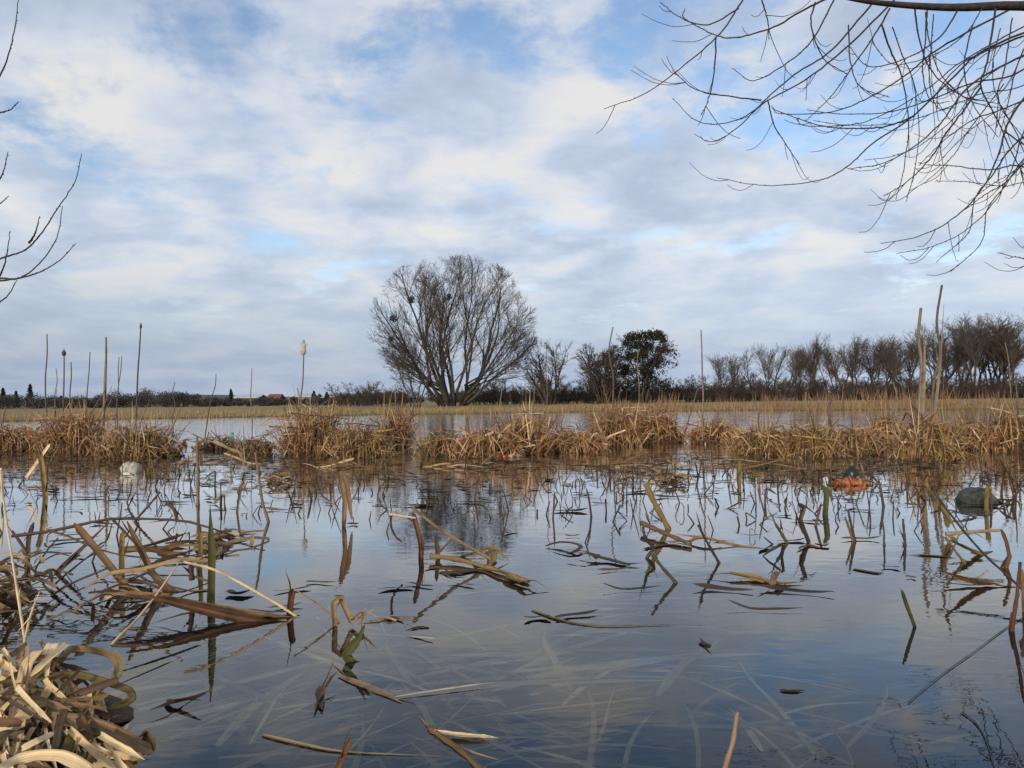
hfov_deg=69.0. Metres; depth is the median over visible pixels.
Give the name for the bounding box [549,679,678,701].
drowned leaf
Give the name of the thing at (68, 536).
dead reed
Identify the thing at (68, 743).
dead leaf
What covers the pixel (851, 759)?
drowned leaf
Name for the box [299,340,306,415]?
reed stalk
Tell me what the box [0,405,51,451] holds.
reed tussock
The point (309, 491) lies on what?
reed stub
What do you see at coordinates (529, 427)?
reed tussock
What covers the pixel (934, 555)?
floating leaf
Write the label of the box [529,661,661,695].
drowned leaf
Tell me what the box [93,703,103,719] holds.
dead leaf
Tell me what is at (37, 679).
dead leaf
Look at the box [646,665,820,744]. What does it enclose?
drowned leaf
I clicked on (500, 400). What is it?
reed stalk
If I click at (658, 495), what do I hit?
leaf fragment
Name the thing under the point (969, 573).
dead reed
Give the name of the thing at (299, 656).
drowned leaf
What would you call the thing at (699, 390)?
bramble bush
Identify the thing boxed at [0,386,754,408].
distant wood
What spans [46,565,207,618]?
reed clump
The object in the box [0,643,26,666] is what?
dead leaf
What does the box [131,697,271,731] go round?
drowned leaf
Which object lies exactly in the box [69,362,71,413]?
reed stalk
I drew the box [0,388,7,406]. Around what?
conifer tree
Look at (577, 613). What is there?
leaf fragment
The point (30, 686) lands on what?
dead leaf
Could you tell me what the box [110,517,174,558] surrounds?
dead reed
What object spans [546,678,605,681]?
drowned leaf
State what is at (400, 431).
reed tussock
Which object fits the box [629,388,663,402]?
bramble bush
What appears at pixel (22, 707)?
dead leaf
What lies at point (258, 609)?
drowned leaf
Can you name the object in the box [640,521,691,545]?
dead reed
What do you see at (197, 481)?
reed stalk
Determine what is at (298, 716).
drowned leaf
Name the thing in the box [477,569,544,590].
floating leaf
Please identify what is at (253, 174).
sky
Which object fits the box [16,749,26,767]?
dead leaf
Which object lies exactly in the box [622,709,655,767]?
drowned leaf
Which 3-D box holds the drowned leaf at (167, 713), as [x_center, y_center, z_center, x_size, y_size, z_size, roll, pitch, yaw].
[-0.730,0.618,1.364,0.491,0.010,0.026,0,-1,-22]
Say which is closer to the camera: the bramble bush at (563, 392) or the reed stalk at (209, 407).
the reed stalk at (209, 407)
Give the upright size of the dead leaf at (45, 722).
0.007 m
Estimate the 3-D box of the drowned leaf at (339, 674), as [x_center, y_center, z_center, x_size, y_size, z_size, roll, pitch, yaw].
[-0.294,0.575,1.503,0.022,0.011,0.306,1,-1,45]
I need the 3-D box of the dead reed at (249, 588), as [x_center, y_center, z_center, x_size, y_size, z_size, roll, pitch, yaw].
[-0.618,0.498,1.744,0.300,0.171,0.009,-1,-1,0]
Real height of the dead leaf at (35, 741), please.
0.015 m
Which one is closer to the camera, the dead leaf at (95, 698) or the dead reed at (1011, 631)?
the dead leaf at (95, 698)
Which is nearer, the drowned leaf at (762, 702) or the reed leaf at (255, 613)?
the drowned leaf at (762, 702)
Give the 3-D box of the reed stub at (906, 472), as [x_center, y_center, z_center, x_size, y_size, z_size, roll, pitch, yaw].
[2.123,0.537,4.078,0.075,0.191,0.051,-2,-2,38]
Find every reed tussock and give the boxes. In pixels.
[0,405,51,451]
[7,386,125,453]
[75,399,195,458]
[190,426,244,450]
[227,425,279,454]
[245,387,369,455]
[318,399,414,458]
[369,384,428,446]
[406,415,467,457]
[436,405,539,458]
[481,381,589,455]
[543,411,624,453]
[563,387,657,447]
[606,381,697,442]
[681,402,747,444]
[716,406,809,456]
[766,402,867,458]
[823,404,895,455]
[849,390,927,446]
[866,390,991,461]
[936,402,1006,448]
[964,377,1023,451]
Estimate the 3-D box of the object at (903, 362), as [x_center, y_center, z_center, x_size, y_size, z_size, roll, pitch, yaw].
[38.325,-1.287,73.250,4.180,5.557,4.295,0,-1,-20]
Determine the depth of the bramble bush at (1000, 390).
57.24 m
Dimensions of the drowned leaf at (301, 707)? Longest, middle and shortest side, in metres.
0.386 x 0.028 x 0.014 m
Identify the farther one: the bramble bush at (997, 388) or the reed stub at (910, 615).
the bramble bush at (997, 388)
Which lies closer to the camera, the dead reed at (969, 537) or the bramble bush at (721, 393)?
the dead reed at (969, 537)
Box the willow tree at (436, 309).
[367,253,538,405]
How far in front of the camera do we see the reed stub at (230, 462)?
5.63 m
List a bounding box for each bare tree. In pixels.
[376,317,445,406]
[516,340,578,404]
[574,342,627,403]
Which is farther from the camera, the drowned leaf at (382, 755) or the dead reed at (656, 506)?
the dead reed at (656, 506)
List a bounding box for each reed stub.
[104,487,109,505]
[116,503,122,535]
[182,555,202,580]
[197,526,202,600]
[204,471,215,485]
[222,455,231,468]
[236,488,239,511]
[306,480,312,499]
[315,451,327,478]
[320,483,331,491]
[335,723,352,767]
[382,474,400,494]
[426,494,436,509]
[474,477,477,499]
[552,495,554,518]
[585,485,591,516]
[613,482,623,494]
[630,488,638,513]
[636,512,656,573]
[642,479,661,500]
[650,551,692,609]
[696,458,702,485]
[696,512,728,582]
[702,446,712,459]
[722,711,742,767]
[758,490,765,513]
[760,543,783,575]
[762,469,778,487]
[764,488,776,503]
[766,507,796,560]
[793,503,815,558]
[812,465,816,486]
[814,501,821,525]
[824,465,832,486]
[844,517,861,564]
[847,510,860,568]
[855,479,877,503]
[860,463,865,478]
[865,484,870,507]
[878,477,884,506]
[882,522,885,564]
[894,465,906,486]
[898,519,907,564]
[901,589,923,654]
[978,439,981,457]
[999,459,1014,492]
[999,498,1014,508]
[1000,466,1006,493]
[1006,469,1013,495]
[1015,484,1016,513]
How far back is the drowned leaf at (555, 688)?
1.31 m
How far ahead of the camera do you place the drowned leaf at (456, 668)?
1.44 m
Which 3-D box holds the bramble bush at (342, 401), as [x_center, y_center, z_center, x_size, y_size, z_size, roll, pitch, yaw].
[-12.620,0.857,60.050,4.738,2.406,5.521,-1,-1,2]
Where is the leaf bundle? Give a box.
[35,440,49,497]
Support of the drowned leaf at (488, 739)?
in the water
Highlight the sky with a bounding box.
[0,0,1023,398]
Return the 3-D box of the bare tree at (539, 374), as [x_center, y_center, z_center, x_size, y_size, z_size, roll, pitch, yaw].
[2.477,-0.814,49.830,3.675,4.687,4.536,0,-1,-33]
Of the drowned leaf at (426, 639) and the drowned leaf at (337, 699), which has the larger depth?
the drowned leaf at (426, 639)
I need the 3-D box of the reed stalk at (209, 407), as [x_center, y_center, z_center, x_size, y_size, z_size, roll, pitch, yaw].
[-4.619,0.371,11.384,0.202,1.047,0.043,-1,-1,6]
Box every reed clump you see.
[0,549,73,613]
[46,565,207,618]
[125,527,269,555]
[146,451,283,465]
[248,472,294,484]
[286,458,421,471]
[423,453,544,467]
[569,450,691,471]
[643,467,696,482]
[705,455,805,468]
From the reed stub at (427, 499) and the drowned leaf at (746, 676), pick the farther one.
the reed stub at (427, 499)
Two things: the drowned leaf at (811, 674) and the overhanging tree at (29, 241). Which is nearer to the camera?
the drowned leaf at (811, 674)
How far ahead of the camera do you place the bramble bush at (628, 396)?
55.84 m
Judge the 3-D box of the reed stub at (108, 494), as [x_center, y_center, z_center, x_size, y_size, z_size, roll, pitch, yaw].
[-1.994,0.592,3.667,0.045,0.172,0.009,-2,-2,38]
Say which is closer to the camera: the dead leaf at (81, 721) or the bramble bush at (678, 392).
the dead leaf at (81, 721)
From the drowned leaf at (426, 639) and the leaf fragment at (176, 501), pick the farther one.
the leaf fragment at (176, 501)
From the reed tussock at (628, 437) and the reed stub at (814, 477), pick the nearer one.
the reed stub at (814, 477)
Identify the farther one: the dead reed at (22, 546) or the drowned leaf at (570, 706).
the dead reed at (22, 546)
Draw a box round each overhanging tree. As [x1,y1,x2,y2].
[0,0,81,302]
[596,0,1023,275]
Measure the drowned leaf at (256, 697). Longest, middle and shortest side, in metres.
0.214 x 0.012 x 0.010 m
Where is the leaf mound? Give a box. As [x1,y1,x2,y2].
[4,687,141,767]
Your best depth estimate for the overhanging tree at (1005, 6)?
4.70 m
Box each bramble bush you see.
[324,381,385,405]
[338,386,409,406]
[366,382,422,405]
[455,382,500,404]
[473,387,519,404]
[481,377,548,404]
[482,382,530,403]
[506,388,553,403]
[512,381,560,403]
[539,381,579,403]
[545,382,595,403]
[566,378,593,403]
[569,380,618,403]
[586,388,638,402]
[595,384,653,402]
[616,378,666,402]
[628,374,681,402]
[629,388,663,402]
[650,381,688,401]
[664,387,715,401]
[676,379,754,401]
[677,374,752,401]
[682,380,723,401]
[701,380,746,401]
[712,371,774,401]
[722,385,775,400]
[735,373,801,400]
[743,378,796,400]
[754,381,809,400]
[759,374,833,400]
[771,366,868,400]
[776,379,829,400]
[810,380,864,400]
[812,376,892,399]
[839,377,879,399]
[840,377,915,399]
[858,377,917,397]
[869,369,964,398]
[877,379,929,399]
[889,366,989,398]
[918,383,979,398]
[927,379,985,398]
[944,376,1023,397]
[944,378,996,398]
[957,377,1017,398]
[976,376,1023,397]
[983,381,1023,397]
[990,371,1023,393]
[992,374,1023,397]
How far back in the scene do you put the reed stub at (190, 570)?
1.93 m
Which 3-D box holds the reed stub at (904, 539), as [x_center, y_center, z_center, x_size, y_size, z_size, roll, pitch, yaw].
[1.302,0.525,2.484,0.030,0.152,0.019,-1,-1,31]
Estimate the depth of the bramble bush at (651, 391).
58.86 m
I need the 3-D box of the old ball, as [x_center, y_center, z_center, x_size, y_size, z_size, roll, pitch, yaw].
[2.144,0.549,3.443,0.188,0.146,0.165,-1,-1,0]
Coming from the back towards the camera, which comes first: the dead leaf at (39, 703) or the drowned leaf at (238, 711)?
the drowned leaf at (238, 711)
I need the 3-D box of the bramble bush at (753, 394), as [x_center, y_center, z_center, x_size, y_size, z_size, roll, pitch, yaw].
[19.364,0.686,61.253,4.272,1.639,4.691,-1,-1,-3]
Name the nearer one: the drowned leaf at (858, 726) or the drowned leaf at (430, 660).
the drowned leaf at (858, 726)
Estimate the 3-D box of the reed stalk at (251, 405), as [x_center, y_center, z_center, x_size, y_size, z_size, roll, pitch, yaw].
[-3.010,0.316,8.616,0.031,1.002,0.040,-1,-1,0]
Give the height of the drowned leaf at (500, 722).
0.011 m
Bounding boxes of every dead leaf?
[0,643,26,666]
[0,657,14,671]
[0,667,3,694]
[0,673,44,688]
[0,688,14,707]
[0,693,18,713]
[0,699,12,710]
[0,712,9,752]
[0,717,22,726]
[0,724,36,737]
[0,727,20,735]
[0,738,13,766]
[0,749,92,767]
[0,750,13,767]
[0,752,47,767]
[1,647,17,666]
[1,739,27,742]
[2,674,10,679]
[3,686,51,692]
[5,661,40,679]
[5,693,38,697]
[5,745,9,758]
[7,649,42,738]
[7,698,43,721]
[9,662,16,691]
[9,705,36,755]
[12,696,46,706]
[13,654,54,661]
[13,691,71,710]
[15,653,20,664]
[15,685,51,722]
[16,674,55,684]
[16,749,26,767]
[17,661,54,685]
[20,709,47,749]
[21,645,28,687]
[21,732,53,750]
[24,724,42,733]
[25,689,41,725]
[27,721,48,723]
[28,642,59,685]
[28,674,35,692]
[28,704,38,736]
[29,642,70,676]
[30,717,47,748]
[39,639,63,682]
[40,685,52,697]
[42,761,51,767]
[43,676,65,696]
[44,661,50,693]
[44,670,72,697]
[44,727,56,767]
[45,690,65,727]
[48,712,152,754]
[49,671,135,709]
[50,661,88,670]
[51,679,84,698]
[51,697,64,731]
[51,709,67,748]
[52,650,63,671]
[52,657,74,660]
[52,726,84,755]
[53,700,105,708]
[55,665,66,670]
[56,667,82,692]
[57,645,118,676]
[59,695,86,711]
[60,734,74,750]
[61,693,109,705]
[62,679,76,696]
[63,727,80,751]
[66,676,118,697]
[67,726,114,767]
[67,737,78,767]
[70,666,90,686]
[76,713,93,742]
[76,727,105,735]
[82,688,104,714]
[82,752,95,762]
[87,685,92,715]
[92,742,112,756]
[92,759,129,767]
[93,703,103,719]
[94,709,114,718]
[95,699,108,721]
[97,731,144,759]
[100,740,106,757]
[103,742,126,767]
[103,758,151,767]
[107,722,131,759]
[107,750,142,760]
[111,650,124,678]
[112,747,135,767]
[138,729,155,755]
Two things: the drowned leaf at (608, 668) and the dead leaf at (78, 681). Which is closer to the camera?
the dead leaf at (78, 681)
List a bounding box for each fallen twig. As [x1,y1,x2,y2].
[908,616,1023,701]
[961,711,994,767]
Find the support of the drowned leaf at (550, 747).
in the water
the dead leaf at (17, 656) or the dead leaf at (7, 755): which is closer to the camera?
the dead leaf at (7, 755)
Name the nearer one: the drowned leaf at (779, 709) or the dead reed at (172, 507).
the drowned leaf at (779, 709)
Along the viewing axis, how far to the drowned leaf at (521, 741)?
1.24 m
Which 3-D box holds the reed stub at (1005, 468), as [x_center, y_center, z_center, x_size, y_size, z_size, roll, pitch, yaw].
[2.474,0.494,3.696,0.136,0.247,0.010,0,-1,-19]
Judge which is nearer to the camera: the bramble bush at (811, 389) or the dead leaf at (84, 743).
the dead leaf at (84, 743)
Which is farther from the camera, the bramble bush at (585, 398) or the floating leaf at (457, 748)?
the bramble bush at (585, 398)
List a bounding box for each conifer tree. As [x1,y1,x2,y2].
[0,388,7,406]
[24,384,33,406]
[228,388,233,399]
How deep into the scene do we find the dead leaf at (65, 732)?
1.02 m
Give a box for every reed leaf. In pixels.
[25,444,52,477]
[25,522,33,588]
[43,520,110,589]
[73,523,145,615]
[85,554,218,588]
[112,590,356,636]
[118,532,128,589]
[125,594,360,634]
[127,521,217,632]
[206,508,215,630]
[285,571,299,655]
[322,596,375,651]
[334,461,352,525]
[342,625,388,688]
[412,512,423,576]
[434,535,441,576]
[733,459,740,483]
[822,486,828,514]
[916,476,956,530]
[984,480,989,513]
[989,489,992,508]
[994,530,1011,600]
[1020,564,1023,633]
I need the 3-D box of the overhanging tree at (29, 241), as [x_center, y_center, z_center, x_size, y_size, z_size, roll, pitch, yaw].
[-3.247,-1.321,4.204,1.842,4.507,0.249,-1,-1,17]
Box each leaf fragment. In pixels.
[49,536,97,541]
[162,501,189,502]
[226,588,253,593]
[250,609,297,611]
[265,507,288,509]
[268,602,301,607]
[306,580,335,582]
[555,609,598,616]
[556,508,587,510]
[597,567,628,569]
[603,583,657,589]
[655,494,684,496]
[692,583,752,590]
[728,599,802,609]
[760,585,833,592]
[842,536,878,538]
[964,503,1001,505]
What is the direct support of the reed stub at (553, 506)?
in the water
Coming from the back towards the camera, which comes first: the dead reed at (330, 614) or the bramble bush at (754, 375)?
the bramble bush at (754, 375)
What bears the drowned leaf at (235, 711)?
in the water
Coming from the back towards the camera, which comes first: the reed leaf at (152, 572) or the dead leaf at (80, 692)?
the reed leaf at (152, 572)
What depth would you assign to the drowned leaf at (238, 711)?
1.30 m
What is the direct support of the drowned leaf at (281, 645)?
in the water
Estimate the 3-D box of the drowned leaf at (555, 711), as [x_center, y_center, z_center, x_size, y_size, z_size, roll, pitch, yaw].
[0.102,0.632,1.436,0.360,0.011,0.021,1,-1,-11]
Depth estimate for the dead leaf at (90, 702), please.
1.05 m
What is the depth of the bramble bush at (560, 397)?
58.75 m
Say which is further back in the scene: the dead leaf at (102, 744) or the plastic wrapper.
the plastic wrapper
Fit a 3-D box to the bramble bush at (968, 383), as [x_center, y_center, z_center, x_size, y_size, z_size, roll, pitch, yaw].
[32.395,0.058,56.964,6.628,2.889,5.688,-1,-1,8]
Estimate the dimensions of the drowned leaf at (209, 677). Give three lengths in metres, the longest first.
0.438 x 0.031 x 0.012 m
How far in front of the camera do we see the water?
3.66 m
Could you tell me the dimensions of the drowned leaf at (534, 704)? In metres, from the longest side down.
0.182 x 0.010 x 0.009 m
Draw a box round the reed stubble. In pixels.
[0,448,1023,550]
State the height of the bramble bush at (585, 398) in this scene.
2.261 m
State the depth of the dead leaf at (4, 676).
1.15 m
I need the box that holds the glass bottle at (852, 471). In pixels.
[844,465,859,479]
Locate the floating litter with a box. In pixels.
[0,452,1023,518]
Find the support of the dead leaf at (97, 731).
on the dead leaf
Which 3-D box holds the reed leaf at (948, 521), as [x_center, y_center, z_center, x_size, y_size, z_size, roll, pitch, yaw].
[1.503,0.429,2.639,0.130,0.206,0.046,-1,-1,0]
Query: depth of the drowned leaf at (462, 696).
1.29 m
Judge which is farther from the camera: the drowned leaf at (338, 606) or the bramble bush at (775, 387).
the bramble bush at (775, 387)
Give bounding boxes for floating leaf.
[151,690,209,709]
[261,734,432,755]
[314,658,336,713]
[331,662,413,702]
[360,616,403,622]
[405,626,428,630]
[419,716,497,767]
[433,730,496,737]
[438,570,488,577]
[461,545,508,569]
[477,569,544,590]
[532,610,682,626]
[545,541,582,553]
[569,549,636,565]
[644,544,692,548]
[653,534,764,548]
[699,638,710,652]
[714,572,798,583]
[763,569,785,593]
[780,689,802,691]
[797,544,820,551]
[853,568,881,573]
[918,554,954,557]
[929,571,1015,586]
[930,509,976,520]
[939,535,1013,563]
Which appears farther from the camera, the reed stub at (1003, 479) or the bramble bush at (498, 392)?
the bramble bush at (498, 392)
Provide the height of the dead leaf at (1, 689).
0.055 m
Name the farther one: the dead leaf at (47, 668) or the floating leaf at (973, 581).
the floating leaf at (973, 581)
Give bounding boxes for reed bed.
[6,385,1023,420]
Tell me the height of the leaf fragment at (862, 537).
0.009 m
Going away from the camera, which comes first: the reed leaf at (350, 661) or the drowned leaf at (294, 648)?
the reed leaf at (350, 661)
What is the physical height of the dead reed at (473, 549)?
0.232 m
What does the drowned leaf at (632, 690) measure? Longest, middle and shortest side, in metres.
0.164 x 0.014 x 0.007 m
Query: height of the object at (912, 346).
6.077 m
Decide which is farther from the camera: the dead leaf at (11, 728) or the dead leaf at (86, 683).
the dead leaf at (86, 683)
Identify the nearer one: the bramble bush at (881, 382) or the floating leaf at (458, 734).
the floating leaf at (458, 734)
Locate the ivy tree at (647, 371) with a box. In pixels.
[587,328,678,402]
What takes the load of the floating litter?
on the water
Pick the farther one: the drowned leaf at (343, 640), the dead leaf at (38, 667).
the drowned leaf at (343, 640)
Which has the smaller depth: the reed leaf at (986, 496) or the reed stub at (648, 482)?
the reed leaf at (986, 496)
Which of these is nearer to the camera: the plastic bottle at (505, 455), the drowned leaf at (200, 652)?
the drowned leaf at (200, 652)
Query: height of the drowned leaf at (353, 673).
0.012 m
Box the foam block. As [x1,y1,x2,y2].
[120,461,141,473]
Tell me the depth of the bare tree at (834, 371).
64.44 m
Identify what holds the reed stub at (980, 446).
in the water
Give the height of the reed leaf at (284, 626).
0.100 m
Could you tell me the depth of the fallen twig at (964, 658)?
1.40 m
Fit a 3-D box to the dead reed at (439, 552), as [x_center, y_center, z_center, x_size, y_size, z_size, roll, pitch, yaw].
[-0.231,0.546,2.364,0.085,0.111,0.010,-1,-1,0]
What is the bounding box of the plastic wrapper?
[832,475,870,485]
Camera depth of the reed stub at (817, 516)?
2.86 m
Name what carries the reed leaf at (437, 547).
on the water
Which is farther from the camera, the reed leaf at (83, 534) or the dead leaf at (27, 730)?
the reed leaf at (83, 534)
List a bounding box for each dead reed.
[0,468,3,505]
[0,470,26,652]
[9,527,29,583]
[11,517,233,537]
[18,589,40,666]
[27,538,57,584]
[35,567,108,612]
[40,544,103,602]
[47,529,171,559]
[87,524,112,574]
[97,557,182,665]
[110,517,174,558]
[134,491,160,521]
[166,501,186,527]
[183,561,298,616]
[213,439,247,465]
[254,452,269,521]
[293,587,354,638]
[389,513,415,518]
[389,516,401,542]
[405,502,505,570]
[426,539,452,573]
[429,553,528,582]
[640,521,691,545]
[643,483,684,560]
[933,491,1020,588]
[941,534,974,577]
[945,529,1002,541]
[1006,562,1022,661]
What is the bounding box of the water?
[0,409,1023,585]
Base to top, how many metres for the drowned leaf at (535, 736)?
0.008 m
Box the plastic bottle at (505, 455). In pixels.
[502,454,520,457]
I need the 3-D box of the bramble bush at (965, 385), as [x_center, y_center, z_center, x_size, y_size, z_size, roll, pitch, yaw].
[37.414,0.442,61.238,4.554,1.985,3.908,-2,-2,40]
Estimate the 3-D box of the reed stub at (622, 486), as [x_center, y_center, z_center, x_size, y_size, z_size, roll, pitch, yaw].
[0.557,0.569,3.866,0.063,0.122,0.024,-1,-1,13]
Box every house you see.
[233,394,266,402]
[268,394,285,398]
[296,393,322,399]
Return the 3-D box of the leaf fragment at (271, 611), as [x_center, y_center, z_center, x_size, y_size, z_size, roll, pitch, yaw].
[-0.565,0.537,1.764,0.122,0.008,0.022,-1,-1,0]
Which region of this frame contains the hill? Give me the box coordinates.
[10,389,1022,405]
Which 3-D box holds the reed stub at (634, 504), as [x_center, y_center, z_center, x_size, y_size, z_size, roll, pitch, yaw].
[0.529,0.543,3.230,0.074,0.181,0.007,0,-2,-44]
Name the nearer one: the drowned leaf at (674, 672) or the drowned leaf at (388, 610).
the drowned leaf at (674, 672)
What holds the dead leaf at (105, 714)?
on the dead leaf
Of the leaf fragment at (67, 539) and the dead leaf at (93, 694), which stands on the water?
the leaf fragment at (67, 539)
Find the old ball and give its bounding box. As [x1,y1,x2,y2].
[955,487,998,503]
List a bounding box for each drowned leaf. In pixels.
[94,688,361,760]
[104,678,214,694]
[106,629,213,671]
[112,682,202,695]
[115,650,234,696]
[119,720,267,750]
[120,646,255,678]
[124,635,301,654]
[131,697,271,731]
[134,710,353,733]
[135,683,247,705]
[135,712,263,725]
[136,637,242,661]
[138,651,379,711]
[139,706,212,717]
[144,628,266,655]
[151,669,334,720]
[152,643,290,699]
[156,663,345,743]
[156,705,317,744]
[157,621,230,631]
[159,734,336,756]
[168,688,308,718]
[170,686,310,738]
[176,645,237,658]
[191,606,300,623]
[195,632,285,661]
[198,670,255,742]
[199,612,271,679]
[199,700,254,721]
[200,646,246,664]
[202,638,309,666]
[209,669,290,710]
[215,665,314,745]
[215,694,327,704]
[218,752,392,763]
[233,715,387,767]
[239,699,392,744]
[247,630,363,675]
[248,682,290,744]
[255,694,355,704]
[258,649,310,655]
[258,691,361,732]
[260,632,301,654]
[261,597,378,633]
[263,654,414,724]
[263,691,421,711]
[266,633,294,655]
[270,712,372,739]
[271,710,344,716]
[277,632,432,638]
[284,656,313,658]
[288,642,344,662]
[290,725,340,765]
[296,656,414,686]
[298,637,384,647]
[301,614,401,643]
[301,760,347,767]
[305,649,525,685]
[314,601,471,617]
[315,614,333,639]
[328,676,491,751]
[332,699,388,766]
[343,667,445,700]
[351,711,364,767]
[351,755,664,767]
[357,625,389,630]
[358,740,416,767]
[362,607,385,632]
[364,649,518,677]
[368,739,385,767]
[371,629,498,650]
[374,673,418,697]
[378,675,489,697]
[385,637,412,682]
[386,689,499,701]
[390,662,453,709]
[392,728,469,763]
[395,679,684,697]
[400,680,438,741]
[402,644,440,668]
[402,686,516,715]
[405,743,458,760]
[406,751,474,767]
[407,636,471,645]
[408,612,485,649]
[410,741,443,767]
[411,672,475,709]
[411,733,627,739]
[418,608,599,646]
[419,658,534,676]
[428,752,494,767]
[429,665,497,737]
[432,673,683,684]
[433,685,580,741]
[433,713,520,752]
[440,664,506,706]
[452,725,556,755]
[465,657,523,665]
[465,709,540,739]
[469,682,515,741]
[472,705,649,716]
[473,660,591,701]
[476,723,576,747]
[479,737,543,767]
[484,749,543,766]
[490,743,676,756]
[492,729,574,749]
[493,624,519,637]
[497,624,656,679]
[503,702,570,711]
[504,654,627,690]
[504,696,651,714]
[506,666,713,673]
[519,746,595,767]
[521,652,785,679]
[522,608,654,658]
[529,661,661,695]
[534,654,584,679]
[539,621,657,626]
[542,631,573,689]
[546,570,658,577]
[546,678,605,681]
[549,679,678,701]
[562,665,623,705]
[567,586,633,592]
[570,631,664,635]
[577,710,653,726]
[583,683,616,767]
[585,687,596,767]
[592,611,723,618]
[593,622,697,629]
[601,661,861,693]
[608,651,716,671]
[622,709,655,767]
[626,679,662,694]
[637,724,990,745]
[645,665,750,669]
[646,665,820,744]
[655,636,725,695]
[669,706,851,765]
[680,699,700,767]
[689,679,743,716]
[706,675,780,681]
[708,719,835,726]
[719,694,788,709]
[720,708,795,767]
[730,708,763,751]
[739,661,818,757]
[747,673,875,694]
[761,703,922,743]
[762,669,845,681]
[780,702,874,714]
[790,703,920,749]
[796,735,836,767]
[813,708,854,767]
[846,685,887,747]
[930,733,1005,743]
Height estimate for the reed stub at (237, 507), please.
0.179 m
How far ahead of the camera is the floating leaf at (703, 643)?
1.51 m
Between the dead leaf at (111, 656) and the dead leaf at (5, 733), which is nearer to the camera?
the dead leaf at (5, 733)
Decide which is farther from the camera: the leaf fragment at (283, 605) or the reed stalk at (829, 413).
the reed stalk at (829, 413)
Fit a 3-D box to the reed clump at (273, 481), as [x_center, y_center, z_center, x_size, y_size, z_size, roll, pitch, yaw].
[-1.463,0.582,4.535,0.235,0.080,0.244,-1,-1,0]
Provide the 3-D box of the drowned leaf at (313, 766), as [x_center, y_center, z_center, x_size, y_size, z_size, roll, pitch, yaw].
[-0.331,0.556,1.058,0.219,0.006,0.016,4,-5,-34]
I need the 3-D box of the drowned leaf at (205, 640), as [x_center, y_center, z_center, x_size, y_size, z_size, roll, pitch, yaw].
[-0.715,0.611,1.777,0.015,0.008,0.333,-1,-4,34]
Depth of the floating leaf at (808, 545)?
2.46 m
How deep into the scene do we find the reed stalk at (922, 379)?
5.88 m
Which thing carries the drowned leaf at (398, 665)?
in the water
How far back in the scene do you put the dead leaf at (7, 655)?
1.17 m
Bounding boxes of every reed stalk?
[45,334,47,427]
[54,369,57,419]
[62,349,65,427]
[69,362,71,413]
[86,353,89,417]
[102,337,106,426]
[115,358,118,427]
[116,357,121,435]
[135,323,141,426]
[172,382,175,436]
[196,437,199,505]
[205,377,215,435]
[250,370,252,437]
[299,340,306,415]
[422,396,425,438]
[499,379,501,420]
[545,349,547,423]
[608,327,613,420]
[637,351,639,414]
[700,330,703,440]
[804,392,808,428]
[828,400,831,432]
[890,382,897,445]
[917,308,925,430]
[930,285,943,427]
[940,372,943,421]
[997,392,1001,421]
[1005,342,1015,416]
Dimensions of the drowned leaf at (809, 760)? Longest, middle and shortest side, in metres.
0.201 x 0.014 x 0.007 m
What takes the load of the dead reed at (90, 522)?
on the water
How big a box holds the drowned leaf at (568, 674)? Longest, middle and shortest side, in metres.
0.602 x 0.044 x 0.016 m
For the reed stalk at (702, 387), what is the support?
on the water
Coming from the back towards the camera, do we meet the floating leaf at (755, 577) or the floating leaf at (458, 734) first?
the floating leaf at (755, 577)
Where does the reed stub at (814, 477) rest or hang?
on the water
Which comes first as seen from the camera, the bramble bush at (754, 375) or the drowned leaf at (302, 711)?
the drowned leaf at (302, 711)
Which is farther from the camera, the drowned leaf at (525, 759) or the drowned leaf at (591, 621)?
the drowned leaf at (591, 621)
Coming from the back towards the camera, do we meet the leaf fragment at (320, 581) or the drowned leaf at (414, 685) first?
the leaf fragment at (320, 581)
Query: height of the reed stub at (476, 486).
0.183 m

